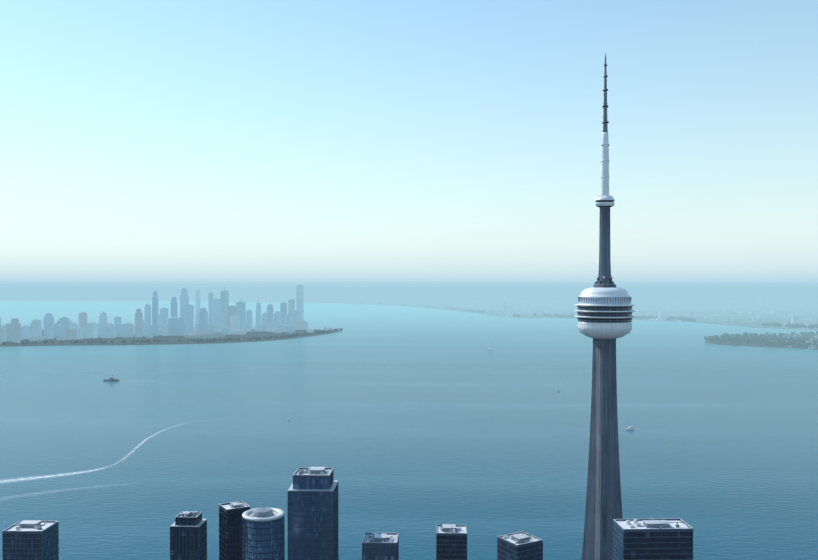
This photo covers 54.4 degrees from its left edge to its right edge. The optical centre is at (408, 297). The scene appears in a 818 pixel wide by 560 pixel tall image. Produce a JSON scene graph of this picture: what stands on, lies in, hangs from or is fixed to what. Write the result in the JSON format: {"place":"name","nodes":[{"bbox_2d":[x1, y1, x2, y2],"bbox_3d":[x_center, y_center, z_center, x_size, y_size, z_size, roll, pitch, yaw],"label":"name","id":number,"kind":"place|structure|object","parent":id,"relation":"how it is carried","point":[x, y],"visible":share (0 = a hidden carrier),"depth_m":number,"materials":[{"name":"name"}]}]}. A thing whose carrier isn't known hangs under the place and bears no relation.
{"place":"outdoors","nodes":[
{"label":"outdoors","id":0,"kind":"place"},
{"bbox_2d":[0,329,341,346],"bbox_3d":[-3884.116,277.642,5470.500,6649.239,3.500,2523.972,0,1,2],"label":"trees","id":1,"kind":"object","parent":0,"point":[173,339],"depth_m":5327.14,"materials":[{"name":"green plant"}]},
{"bbox_2d":[0,285,339,343],"bbox_3d":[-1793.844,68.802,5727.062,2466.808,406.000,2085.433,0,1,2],"label":"distant skyline","id":2,"kind":"structure","parent":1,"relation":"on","point":[225,318],"depth_m":5724.93,"materials":[{"name":"blue glass"}]},
{"bbox_2d":[2,328,342,345],"bbox_3d":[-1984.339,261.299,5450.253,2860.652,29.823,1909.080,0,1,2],"label":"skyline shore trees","id":3,"kind":"object","parent":1,"relation":"on","point":[201,339],"visible":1,"depth_m":5010.53,"materials":[{"name":"green plant"}]},
{"bbox_2d":[0,300,817,559],"bbox_3d":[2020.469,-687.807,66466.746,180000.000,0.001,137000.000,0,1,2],"label":"lake water","id":4,"kind":"structure","parent":0,"point":[439,417],"depth_m":2000.45,"materials":[{"name":"blue liquid"}]},
{"bbox_2d":[0,465,110,483],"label":"wake","id":5,"kind":"object","parent":4,"relation":"on","point":[36,477],"visible":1,"depth_m":1518.90,"materials":[{"name":"white liquid"}]},
{"bbox_2d":[103,375,118,380],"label":"boat","id":6,"kind":"object","parent":4,"relation":"in","point":[111,378],"visible":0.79,"depth_m":3027.27,"materials":[{"name":"grey metal"}]},
{"bbox_2d":[116,418,225,462],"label":"boat wake","id":7,"kind":"object","parent":4,"relation":"on","point":[146,438],"visible":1,"depth_m":1847.57,"materials":[{"name":"white liquid"}]},
{"bbox_2d":[0,287,817,329],"bbox_3d":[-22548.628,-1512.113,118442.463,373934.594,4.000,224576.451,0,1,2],"label":"shore land","id":8,"kind":"structure","parent":0,"point":[459,298],"depth_m":23749.18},
{"bbox_2d":[304,301,817,328],"bbox_3d":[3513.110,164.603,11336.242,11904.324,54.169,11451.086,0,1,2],"label":"shore trees","id":9,"kind":"object","parent":8,"relation":"on","point":[802,325],"visible":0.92,"depth_m":8918.69,"materials":[{"name":"green plant"}]},
{"bbox_2d":[470,298,817,327],"bbox_3d":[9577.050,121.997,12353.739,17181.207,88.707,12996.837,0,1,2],"label":"shore town","id":10,"kind":"object","parent":8,"relation":"on","point":[793,320],"visible":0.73,"depth_m":10604.34,"materials":[{"name":"grey"}]},
{"bbox_2d":[0,0,817,286],"label":"sky","id":11,"kind":"structure","parent":0,"point":[144,143],"materials":[{"name":"blue"}]},
{"bbox_2d":[705,336,817,349],"bbox_3d":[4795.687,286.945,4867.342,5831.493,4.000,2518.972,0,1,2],"label":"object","id":12,"kind":"structure","parent":0,"point":[751,344],"depth_m":4869.91,"materials":[{"name":"green plant"}]},
{"bbox_2d":[704,331,817,348],"bbox_3d":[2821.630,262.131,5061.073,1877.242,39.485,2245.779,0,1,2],"label":"headland trees","id":13,"kind":"object","parent":12,"relation":"on","point":[760,339],"visible":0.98,"depth_m":5005.97,"materials":[{"name":"green plant"}]},
{"bbox_2d":[767,334,817,349],"bbox_3d":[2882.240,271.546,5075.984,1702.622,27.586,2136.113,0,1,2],"label":"buildings","id":14,"kind":"structure","parent":12,"relation":"on","point":[812,345],"depth_m":5003.99,"materials":[{"name":"grey"}]},
{"bbox_3d":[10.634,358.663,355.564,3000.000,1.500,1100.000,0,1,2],"label":"city ground","id":15,"kind":"structure","parent":0,"visible":0},
{"bbox_2d":[2,520,58,559],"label":"high-rise building","id":16,"kind":"structure","parent":15,"relation":"on","point":[31,540],"depth_m":599.48,"materials":[{"name":"blue glass"}]},
{"bbox_2d":[170,506,206,559],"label":"tower","id":17,"kind":"structure","parent":15,"relation":"on","point":[188,535],"depth_m":598.61,"materials":[{"name":"blue glass"}]},
{"bbox_2d":[219,501,249,559],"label":"high-rise building","id":18,"kind":"structure","parent":15,"relation":"on","point":[230,530],"depth_m":574.04,"materials":[{"name":"black glass"}]},
{"bbox_2d":[242,507,284,559],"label":"round tower","id":19,"kind":"structure","parent":15,"relation":"on","point":[263,533],"depth_m":515.20,"materials":[{"name":"blue glass"}]},
{"bbox_2d":[287,461,338,559],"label":"skyscraper","id":20,"kind":"structure","parent":15,"relation":"on","point":[312,506],"depth_m":609.58,"materials":[{"name":"blue glass"}]},
{"bbox_2d":[362,532,398,559],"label":"tower","id":21,"kind":"structure","parent":15,"relation":"on","point":[380,546],"depth_m":592.23,"materials":[{"name":"blue glass"}]},
{"bbox_2d":[436,521,466,559],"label":"tower","id":22,"kind":"structure","parent":15,"relation":"on","point":[451,541],"depth_m":631.55,"materials":[{"name":"blue glass"}]},
{"bbox_2d":[497,525,542,559],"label":"tower","id":23,"kind":"structure","parent":15,"relation":"on","point":[521,545],"depth_m":594.16,"materials":[{"name":"blue glass"}]},
{"bbox_2d":[575,53,634,559],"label":"observation tower","id":24,"kind":"structure","parent":15,"relation":"on","point":[604,310],"depth_m":641.52,"materials":[{"name":"concrete"}]},
{"bbox_2d":[613,518,693,559],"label":"high-rise building","id":25,"kind":"structure","parent":15,"relation":"on","point":[656,539],"depth_m":507.38,"materials":[{"name":"blue glass"}]}
]}

